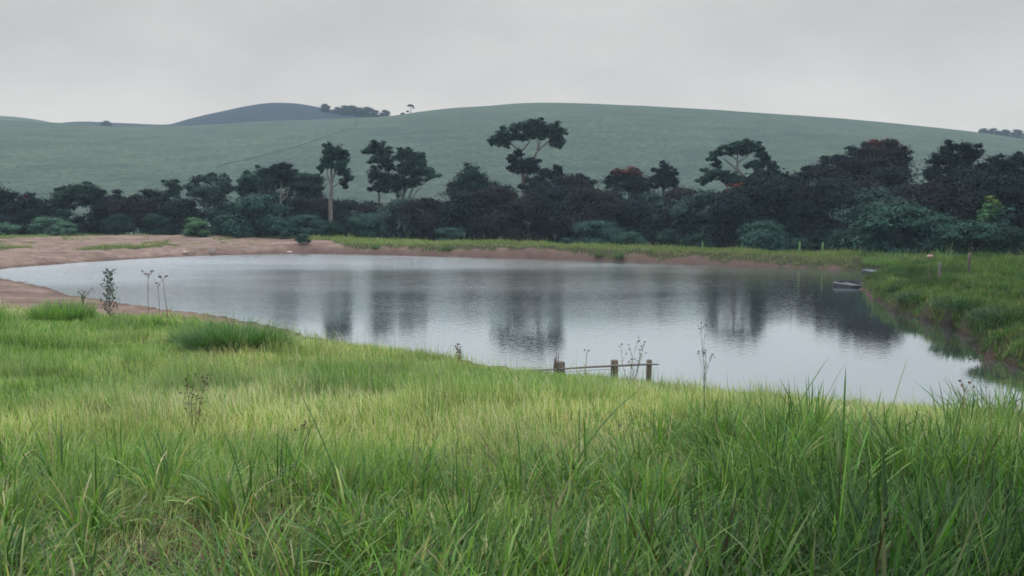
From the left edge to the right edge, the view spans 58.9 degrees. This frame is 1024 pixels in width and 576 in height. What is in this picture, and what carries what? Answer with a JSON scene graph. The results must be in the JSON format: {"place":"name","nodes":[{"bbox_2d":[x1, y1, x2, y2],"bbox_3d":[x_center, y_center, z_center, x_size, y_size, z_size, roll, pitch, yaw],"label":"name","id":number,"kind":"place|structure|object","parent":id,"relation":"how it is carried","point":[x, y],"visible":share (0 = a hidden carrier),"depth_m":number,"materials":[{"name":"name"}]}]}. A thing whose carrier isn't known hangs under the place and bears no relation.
{"place":"outdoors","nodes":[
{"label":"outdoors","id":0,"kind":"place"},
{"bbox_2d":[0,254,1023,411],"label":"water","id":1,"kind":"structure","parent":0,"point":[787,325],"depth_m":33.17,"materials":[{"name":"liquid"}]},
{"bbox_2d":[833,280,862,286],"bbox_3d":[16.565,-0.144,43.777,2.175,0.322,1.737,0,8,-3],"label":"rowing boat","id":2,"kind":"object","parent":1,"relation":"on","point":[847,283],"visible":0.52,"depth_m":43.95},
{"bbox_2d":[0,103,1023,236],"bbox_3d":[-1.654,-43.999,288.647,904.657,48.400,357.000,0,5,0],"label":"hill","id":3,"kind":"structure","parent":0,"point":[40,159],"depth_m":214.85,"materials":[{"name":"green plant"}]},
{"bbox_2d":[0,235,1023,575],"bbox_3d":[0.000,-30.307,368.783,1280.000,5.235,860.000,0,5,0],"label":"ground","id":4,"kind":"structure","parent":0,"point":[42,251],"depth_m":58.18,"materials":[{"name":"soil"}]},
{"bbox_2d":[0,221,24,234],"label":"shrub","id":5,"kind":"object","parent":4,"relation":"on","point":[6,227],"visible":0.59,"depth_m":87.53,"materials":[{"name":"green plant"}]},
{"bbox_2d":[0,181,25,212],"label":"broadleaf tree","id":6,"kind":"object","parent":4,"relation":"on","point":[8,196],"visible":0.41,"depth_m":94.93,"materials":[{"name":"green plant"}]},
{"bbox_2d":[0,197,39,235],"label":"understorey tree","id":7,"kind":"object","parent":4,"relation":"on","point":[7,216],"visible":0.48,"depth_m":91.68,"materials":[{"name":"green plant"}]},
{"bbox_2d":[9,191,62,223],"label":"tree","id":8,"kind":"object","parent":4,"relation":"on","point":[37,207],"visible":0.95,"depth_m":91.96,"materials":[{"name":"green plant"}]},
{"bbox_2d":[25,216,66,235],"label":"shrub","id":9,"kind":"object","parent":4,"relation":"on","point":[48,223],"visible":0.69,"depth_m":86.24,"materials":[{"name":"green plant"}]},
{"bbox_2d":[41,206,84,235],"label":"understorey tree","id":10,"kind":"object","parent":4,"relation":"on","point":[64,214],"visible":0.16,"depth_m":95.18,"materials":[{"name":"green plant"}]},
{"bbox_2d":[22,290,106,322],"bbox_3d":[-13.962,0.552,28.167,2.400,0.950,2.549,0,5,0],"label":"grass clump","id":11,"kind":"object","parent":4,"relation":"on","point":[66,312],"visible":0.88,"depth_m":27.83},
{"bbox_2d":[51,220,81,235],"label":"shrub","id":12,"kind":"object","parent":4,"relation":"on","point":[60,228],"visible":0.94,"depth_m":84.44,"materials":[{"name":"green plant"}]},
{"bbox_2d":[45,181,101,210],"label":"spreading tree","id":13,"kind":"object","parent":4,"relation":"on","point":[66,197],"visible":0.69,"depth_m":96.37,"materials":[{"name":"green plant"}]},
{"bbox_2d":[72,188,131,235],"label":"broadleaf tree","id":14,"kind":"object","parent":4,"relation":"on","point":[91,224],"visible":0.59,"depth_m":90.20,"materials":[{"name":"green plant"}]},
{"bbox_2d":[99,269,119,320],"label":"leafy weed","id":15,"kind":"object","parent":4,"relation":"on","point":[109,289],"visible":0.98,"depth_m":27.73,"materials":[{"name":"green plant"}]},
{"bbox_2d":[98,212,138,234],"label":"shrub","id":16,"kind":"object","parent":4,"relation":"on","point":[120,223],"visible":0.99,"depth_m":86.25,"materials":[{"name":"green plant"}]},
{"bbox_2d":[100,194,158,235],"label":"understorey tree","id":17,"kind":"object","parent":4,"relation":"on","point":[133,208],"visible":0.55,"depth_m":88.64,"materials":[{"name":"green plant"}]},
{"bbox_2d":[35,460,250,575],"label":"grass plant","id":18,"kind":"object","parent":4,"relation":"on","point":[151,541],"depth_m":4.39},
{"bbox_2d":[136,213,171,234],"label":"shrub","id":19,"kind":"object","parent":4,"relation":"on","point":[150,226],"visible":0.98,"depth_m":85.27,"materials":[{"name":"green plant"}]},
{"bbox_2d":[131,188,197,217],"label":"broadleaf tree","id":20,"kind":"object","parent":4,"relation":"on","point":[157,196],"visible":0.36,"depth_m":92.82,"materials":[{"name":"green plant"}]},
{"bbox_2d":[160,179,186,199],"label":"feathery tree","id":21,"kind":"object","parent":4,"relation":"on","point":[174,190],"visible":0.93,"depth_m":99.03,"materials":[{"name":"green plant"}]},
{"bbox_2d":[149,197,214,234],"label":"understorey tree","id":22,"kind":"object","parent":4,"relation":"on","point":[176,223],"visible":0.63,"depth_m":90.54,"materials":[{"name":"green plant"}]},
{"bbox_2d":[155,315,231,346],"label":"grass clump","id":23,"kind":"object","parent":4,"relation":"on","point":[174,334],"visible":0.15,"depth_m":21.02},
{"bbox_2d":[179,373,212,431],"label":"seeding weed","id":24,"kind":"object","parent":4,"relation":"on","point":[196,397],"visible":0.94,"depth_m":9.02,"materials":[{"name":"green plant"}]},
{"bbox_2d":[180,217,212,236],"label":"shrub","id":25,"kind":"object","parent":4,"relation":"on","point":[192,227],"visible":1,"depth_m":83.30,"materials":[{"name":"green plant"}]},
{"bbox_2d":[183,172,238,208],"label":"feathery tree","id":26,"kind":"object","parent":4,"relation":"on","point":[222,185],"visible":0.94,"depth_m":96.13,"materials":[{"name":"green plant"}]},
{"bbox_2d":[202,198,240,235],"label":"understorey tree","id":27,"kind":"object","parent":4,"relation":"on","point":[215,211],"visible":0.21,"depth_m":93.71,"materials":[{"name":"green plant"}]},
{"bbox_2d":[207,214,238,235],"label":"shrub","id":28,"kind":"object","parent":4,"relation":"on","point":[219,230],"visible":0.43,"depth_m":84.26,"materials":[{"name":"green plant"}]},
{"bbox_2d":[160,311,304,354],"bbox_3d":[-5.889,1.034,19.363,3.263,1.333,2.436,0,5,0],"label":"grass clump","id":29,"kind":"object","parent":4,"relation":"on","point":[217,338],"visible":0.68,"depth_m":19.02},
{"bbox_2d":[213,193,295,237],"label":"shrub","id":30,"kind":"object","parent":4,"relation":"on","point":[265,206],"visible":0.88,"depth_m":82.47,"materials":[{"name":"green plant"}]},
{"bbox_2d":[231,164,284,198],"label":"broadleaf tree","id":31,"kind":"object","parent":4,"relation":"on","point":[252,183],"visible":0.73,"depth_m":96.79,"materials":[{"name":"green plant"}]},
{"bbox_2d":[231,187,303,236],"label":"understorey tree","id":32,"kind":"object","parent":4,"relation":"on","point":[275,194],"visible":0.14,"depth_m":90.33,"materials":[{"name":"green plant"}]},
{"bbox_2d":[267,220,296,238],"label":"shrub","id":33,"kind":"object","parent":4,"relation":"on","point":[284,228],"visible":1,"depth_m":80.44,"materials":[{"name":"green plant"}]},
{"bbox_2d":[263,161,304,235],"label":"slender tree","id":34,"kind":"object","parent":4,"relation":"on","point":[283,178],"visible":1,"depth_m":86.91,"materials":[{"name":"green plant"}]},
{"bbox_2d":[282,196,322,235],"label":"understorey tree","id":35,"kind":"object","parent":4,"relation":"on","point":[300,202],"visible":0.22,"depth_m":90.57,"materials":[{"name":"green plant"}]},
{"bbox_2d":[287,214,327,237],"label":"shrub","id":36,"kind":"object","parent":4,"relation":"on","point":[302,221],"visible":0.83,"depth_m":83.10,"materials":[{"name":"green plant"}]},
{"bbox_2d":[283,171,333,199],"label":"broadleaf tree","id":37,"kind":"object","parent":4,"relation":"on","point":[311,186],"visible":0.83,"depth_m":98.32,"materials":[{"name":"green plant"}]},
{"bbox_2d":[264,507,357,575],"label":"grass plant","id":38,"kind":"object","parent":4,"relation":"on","point":[340,559],"depth_m":3.55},
{"bbox_2d":[301,196,341,228],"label":"understorey tree","id":39,"kind":"object","parent":4,"relation":"on","point":[323,201],"visible":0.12,"depth_m":92.40,"materials":[{"name":"green plant"}]},
{"bbox_2d":[316,221,346,236],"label":"shrub","id":40,"kind":"object","parent":4,"relation":"on","point":[332,226],"visible":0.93,"depth_m":81.32,"materials":[{"name":"green plant"}]},
{"bbox_2d":[291,395,373,489],"bbox_3d":[-1.161,1.019,5.888,0.460,0.739,0.313,2,6,19],"label":"grass plant","id":41,"kind":"object","parent":4,"relation":"on","point":[326,451],"depth_m":5.81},
{"bbox_2d":[315,140,354,236],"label":"slender tree","id":42,"kind":"object","parent":4,"relation":"on","point":[337,154],"visible":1,"depth_m":86.13,"materials":[{"name":"green plant"}]},
{"bbox_2d":[316,193,361,237],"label":"understorey tree","id":43,"kind":"object","parent":4,"relation":"on","point":[341,207],"visible":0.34,"depth_m":90.60,"materials":[{"name":"green plant"}]},
{"bbox_2d":[340,212,388,238],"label":"shrub","id":44,"kind":"object","parent":4,"relation":"on","point":[368,225],"visible":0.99,"depth_m":80.72,"materials":[{"name":"green plant"}]},
{"bbox_2d":[342,199,390,238],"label":"understorey tree","id":45,"kind":"object","parent":4,"relation":"on","point":[362,207],"visible":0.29,"depth_m":88.41,"materials":[{"name":"green plant"}]},
{"bbox_2d":[360,139,398,239],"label":"slender tree","id":46,"kind":"object","parent":4,"relation":"on","point":[379,152],"visible":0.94,"depth_m":97.84,"materials":[{"name":"green plant"}]},
{"bbox_2d":[367,193,433,241],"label":"understorey tree","id":47,"kind":"object","parent":4,"relation":"on","point":[392,218],"visible":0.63,"depth_m":86.53,"materials":[{"name":"green plant"}]},
{"bbox_2d":[383,147,441,228],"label":"spreading tree","id":48,"kind":"object","parent":4,"relation":"on","point":[411,163],"visible":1,"depth_m":96.74,"materials":[{"name":"green plant"}]},
{"bbox_2d":[390,195,446,240],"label":"understorey tree","id":49,"kind":"object","parent":4,"relation":"on","point":[426,223],"visible":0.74,"depth_m":85.47,"materials":[{"name":"green plant"}]},
{"bbox_2d":[433,225,467,241],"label":"shrub","id":50,"kind":"object","parent":4,"relation":"on","point":[452,233],"visible":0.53,"depth_m":79.48,"materials":[{"name":"green plant"}]},
{"bbox_2d":[431,187,500,240],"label":"understorey tree","id":51,"kind":"object","parent":4,"relation":"on","point":[457,212],"visible":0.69,"depth_m":84.22,"materials":[{"name":"green plant"}]},
{"bbox_2d":[444,162,512,201],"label":"broadleaf tree","id":52,"kind":"object","parent":4,"relation":"on","point":[472,175],"visible":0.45,"depth_m":94.22,"materials":[{"name":"green plant"}]},
{"bbox_2d":[0,427,982,575],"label":"grass","id":53,"kind":"object","parent":4,"relation":"on","point":[148,560],"depth_m":5.34,"materials":[{"name":"plant"}]},
{"bbox_2d":[464,182,529,240],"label":"understorey tree","id":54,"kind":"object","parent":4,"relation":"on","point":[499,215],"visible":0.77,"depth_m":83.94,"materials":[{"name":"green plant"}]},
{"bbox_2d":[0,297,1023,574],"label":"lawn grass","id":55,"kind":"structure","parent":4,"relation":"on","point":[456,389],"depth_m":10.01,"materials":[{"name":"plant"}]},
{"bbox_2d":[0,371,1023,575],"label":"tall grass","id":56,"kind":"structure","parent":4,"relation":"on","point":[728,564],"depth_m":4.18,"materials":[{"name":"plant"}]},
{"bbox_2d":[0,230,1023,366],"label":"bank grass","id":57,"kind":"structure","parent":4,"relation":"on","point":[1001,268],"depth_m":39.86,"materials":[{"name":"plant"}]},
{"bbox_2d":[505,148,542,222],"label":"broadleaf tree","id":58,"kind":"object","parent":4,"relation":"on","point":[526,166],"visible":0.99,"depth_m":99.73,"materials":[{"name":"green plant"}]},
{"bbox_2d":[486,117,568,220],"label":"umbrella tree","id":59,"kind":"object","parent":4,"relation":"on","point":[540,129],"visible":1,"depth_m":101.49,"materials":[{"name":"green plant"}]},
{"bbox_2d":[493,195,566,242],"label":"understorey tree","id":60,"kind":"object","parent":4,"relation":"on","point":[542,223],"visible":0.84,"depth_m":83.45,"materials":[{"name":"green plant"}]},
{"bbox_2d":[517,164,577,195],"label":"broadleaf tree","id":61,"kind":"object","parent":4,"relation":"on","point":[547,173],"visible":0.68,"depth_m":96.02,"materials":[{"name":"green plant"}]},
{"bbox_2d":[512,175,587,243],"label":"understorey tree","id":62,"kind":"object","parent":4,"relation":"on","point":[559,205],"visible":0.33,"depth_m":85.76,"materials":[{"name":"green plant"}]},
{"bbox_2d":[487,383,647,485],"bbox_3d":[0.388,1.088,6.424,1.012,0.795,0.654,2,6,21],"label":"grass plant","id":63,"kind":"object","parent":4,"relation":"on","point":[589,441],"depth_m":6.44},
{"bbox_2d":[541,173,599,201],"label":"broadleaf tree","id":64,"kind":"object","parent":4,"relation":"on","point":[583,181],"visible":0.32,"depth_m":94.16,"materials":[{"name":"green plant"}]},
{"bbox_2d":[550,184,623,239],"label":"understorey tree","id":65,"kind":"object","parent":4,"relation":"on","point":[601,205],"visible":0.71,"depth_m":83.88,"materials":[{"name":"green plant"}]},
{"bbox_2d":[525,359,658,379],"bbox_3d":[1.588,1.866,19.935,3.542,0.854,0.311,3,6,28],"label":"wooden fence","id":66,"kind":"object","parent":4,"relation":"on","point":[561,366],"visible":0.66,"depth_m":19.59,"materials":[{"name":"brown wood"}]},
{"bbox_2d":[570,218,624,245],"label":"shrub","id":67,"kind":"object","parent":4,"relation":"on","point":[593,229],"visible":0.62,"depth_m":78.10,"materials":[{"name":"green plant"}]},
{"bbox_2d":[578,368,619,463],"bbox_3d":[0.709,1.015,7.115,0.373,0.927,0.773,0,5,0],"label":"grass plant","id":68,"kind":"object","parent":4,"relation":"on","point":[585,444],"depth_m":7.26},
{"bbox_2d":[600,186,633,240],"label":"understorey tree","id":69,"kind":"object","parent":4,"relation":"on","point":[620,195],"visible":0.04,"depth_m":89.02,"materials":[{"name":"green plant"}]},
{"bbox_2d":[604,228,646,246],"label":"shrub","id":70,"kind":"object","parent":4,"relation":"on","point":[626,236],"visible":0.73,"depth_m":76.18,"materials":[{"name":"green plant"}]},
{"bbox_2d":[596,165,658,199],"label":"flowering tree","id":71,"kind":"object","parent":4,"relation":"on","point":[631,178],"visible":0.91,"depth_m":95.81,"materials":[{"name":"green plant"}]},
{"bbox_2d":[608,195,668,244],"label":"understorey tree","id":72,"kind":"object","parent":4,"relation":"on","point":[630,208],"visible":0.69,"depth_m":85.90,"materials":[{"name":"green plant"}]},
{"bbox_2d":[631,188,676,243],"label":"understorey tree","id":73,"kind":"object","parent":4,"relation":"on","point":[660,202],"visible":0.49,"depth_m":86.67,"materials":[{"name":"green plant"}]},
{"bbox_2d":[648,159,680,197],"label":"conical tree","id":74,"kind":"object","parent":4,"relation":"on","point":[665,174],"visible":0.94,"depth_m":95.04,"materials":[{"name":"green plant"}]},
{"bbox_2d":[652,228,685,247],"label":"shrub","id":75,"kind":"object","parent":4,"relation":"on","point":[668,237],"visible":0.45,"depth_m":77.32,"materials":[{"name":"green plant"}]},
{"bbox_2d":[633,184,708,245],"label":"understorey tree","id":76,"kind":"object","parent":4,"relation":"on","point":[677,191],"visible":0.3,"depth_m":86.27,"materials":[{"name":"green plant"}]},
{"bbox_2d":[678,231,716,249],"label":"shrub","id":77,"kind":"object","parent":4,"relation":"on","point":[697,239],"visible":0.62,"depth_m":74.59,"materials":[{"name":"green plant"}]},
{"bbox_2d":[662,182,737,246],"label":"understorey tree","id":78,"kind":"object","parent":4,"relation":"on","point":[683,210],"visible":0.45,"depth_m":82.67,"materials":[{"name":"green plant"}]},
{"bbox_2d":[687,181,777,248],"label":"understorey tree","id":79,"kind":"object","parent":4,"relation":"on","point":[730,209],"visible":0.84,"depth_m":80.16,"materials":[{"name":"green plant"}]},
{"bbox_2d":[694,138,780,186],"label":"spreading tree","id":80,"kind":"object","parent":4,"relation":"on","point":[746,147],"visible":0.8,"depth_m":90.72,"materials":[{"name":"green plant"}]},
{"bbox_2d":[732,219,792,251],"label":"shrub","id":81,"kind":"object","parent":4,"relation":"on","point":[764,235],"visible":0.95,"depth_m":71.92,"materials":[{"name":"green plant"}]},
{"bbox_2d":[737,168,822,243],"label":"understorey tree","id":82,"kind":"object","parent":4,"relation":"on","point":[775,188],"visible":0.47,"depth_m":80.89,"materials":[{"name":"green plant"}]},
{"bbox_2d":[783,236,816,252],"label":"shrub","id":83,"kind":"object","parent":4,"relation":"on","point":[806,244],"visible":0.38,"depth_m":70.50,"materials":[{"name":"green plant"}]},
{"bbox_2d":[775,165,871,252],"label":"understorey tree","id":84,"kind":"object","parent":4,"relation":"on","point":[836,193],"visible":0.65,"depth_m":77.85,"materials":[{"name":"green plant"}]},
{"bbox_2d":[793,153,866,188],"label":"broadleaf tree","id":85,"kind":"object","parent":4,"relation":"on","point":[838,166],"visible":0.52,"depth_m":84.82,"materials":[{"name":"green plant"}]},
{"bbox_2d":[818,228,864,252],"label":"shrub","id":86,"kind":"object","parent":4,"relation":"on","point":[840,235],"visible":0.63,"depth_m":69.30,"materials":[{"name":"green plant"}]},
{"bbox_2d":[807,418,882,557],"bbox_3d":[1.426,1.031,4.005,0.182,0.991,0.415,-2,6,-18],"label":"grass plant","id":87,"kind":"object","parent":4,"relation":"on","point":[834,522],"depth_m":4.00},
{"bbox_2d":[826,368,868,458],"bbox_3d":[2.458,1.022,6.605,0.307,0.934,0.410,1,6,15],"label":"grass plant","id":88,"kind":"object","parent":4,"relation":"on","point":[843,423],"depth_m":6.54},
{"bbox_2d":[820,176,897,232],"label":"understorey tree","id":89,"kind":"object","parent":4,"relation":"on","point":[865,183],"visible":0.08,"depth_m":77.61,"materials":[{"name":"green plant"}]},
{"bbox_2d":[826,183,922,249],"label":"understorey tree","id":90,"kind":"object","parent":4,"relation":"on","point":[868,198],"visible":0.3,"depth_m":73.91,"materials":[{"name":"green plant"}]},
{"bbox_2d":[830,138,922,177],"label":"flowering tree","id":91,"kind":"object","parent":4,"relation":"on","point":[884,152],"visible":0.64,"depth_m":83.92,"materials":[{"name":"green plant"}]},
{"bbox_2d":[861,255,913,265],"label":"grass clump","id":92,"kind":"object","parent":4,"relation":"on","point":[889,262],"visible":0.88,"depth_m":53.25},
{"bbox_2d":[830,198,946,255],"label":"shrub","id":93,"kind":"object","parent":4,"relation":"on","point":[911,219],"visible":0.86,"depth_m":66.34,"materials":[{"name":"green plant"}]},
{"bbox_2d":[843,161,939,201],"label":"understorey tree","id":94,"kind":"object","parent":4,"relation":"on","point":[888,175],"visible":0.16,"depth_m":79.99,"materials":[{"name":"green plant"}]},
{"bbox_2d":[892,289,939,300],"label":"clump","id":95,"kind":"object","parent":4,"relation":"on","point":[909,297],"visible":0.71,"depth_m":32.63,"materials":[{"name":"green plant"}]},
{"bbox_2d":[890,176,984,253],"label":"understorey tree","id":96,"kind":"object","parent":4,"relation":"on","point":[943,194],"visible":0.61,"depth_m":75.96,"materials":[{"name":"green plant"}]},
{"bbox_2d":[895,212,980,250],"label":"shrub","id":97,"kind":"object","parent":4,"relation":"on","point":[943,225],"visible":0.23,"depth_m":67.60,"materials":[{"name":"green plant"}]},
{"bbox_2d":[917,139,990,189],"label":"broadleaf tree","id":98,"kind":"object","parent":4,"relation":"on","point":[966,155],"visible":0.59,"depth_m":82.88,"materials":[{"name":"green plant"}]},
{"bbox_2d":[925,295,993,310],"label":"clump","id":99,"kind":"object","parent":4,"relation":"on","point":[958,304],"visible":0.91,"depth_m":28.69,"materials":[{"name":"green plant"}]},
{"bbox_2d":[917,217,1009,255],"bbox_3d":[33.002,-3.261,64.877,6.573,3.728,5.623,-4,6,-34],"label":"shrub","id":100,"kind":"object","parent":4,"relation":"on","point":[965,234],"visible":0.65,"depth_m":64.07,"materials":[{"name":"green plant"}]},
{"bbox_2d":[933,160,1023,250],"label":"understorey tree","id":101,"kind":"object","parent":4,"relation":"on","point":[972,177],"visible":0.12,"depth_m":77.95,"materials":[{"name":"green plant"}]},
{"bbox_2d":[960,278,1014,291],"bbox_3d":[16.798,-0.045,31.926,2.081,0.632,2.101,0,5,0],"label":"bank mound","id":102,"kind":"object","parent":4,"relation":"on","point":[970,283],"visible":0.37,"depth_m":31.76,"materials":[{"name":"green plant"}]},
{"bbox_2d":[966,301,1023,325],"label":"clump","id":103,"kind":"object","parent":4,"relation":"on","point":[993,316],"visible":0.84,"depth_m":25.25,"materials":[{"name":"green plant"}]},
{"bbox_2d":[974,196,1016,246],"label":"conical shrub","id":104,"kind":"object","parent":4,"relation":"on","point":[992,212],"visible":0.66,"depth_m":67.31,"materials":[{"name":"green plant"}]},
{"bbox_2d":[970,168,1023,247],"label":"understorey tree","id":105,"kind":"object","parent":4,"relation":"on","point":[1008,189],"visible":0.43,"depth_m":74.85,"materials":[{"name":"green plant"}]},
{"bbox_2d":[978,148,1023,190],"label":"broadleaf tree","id":106,"kind":"object","parent":4,"relation":"on","point":[1011,163],"visible":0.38,"depth_m":80.25,"materials":[{"name":"green plant"}]},
{"bbox_2d":[984,226,1023,255],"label":"shrub","id":107,"kind":"object","parent":4,"relation":"on","point":[1013,238],"visible":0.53,"depth_m":62.33,"materials":[{"name":"green plant"}]},
{"bbox_2d":[0,0,1023,134],"label":"sky","id":108,"kind":"structure","parent":0,"point":[947,64],"materials":[{"name":"grey"}]},
{"bbox_2d":[64,103,1022,138],"bbox_3d":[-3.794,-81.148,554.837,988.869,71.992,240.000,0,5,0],"label":"distant hill","id":109,"kind":"structure","parent":0,"point":[272,112],"depth_m":556.88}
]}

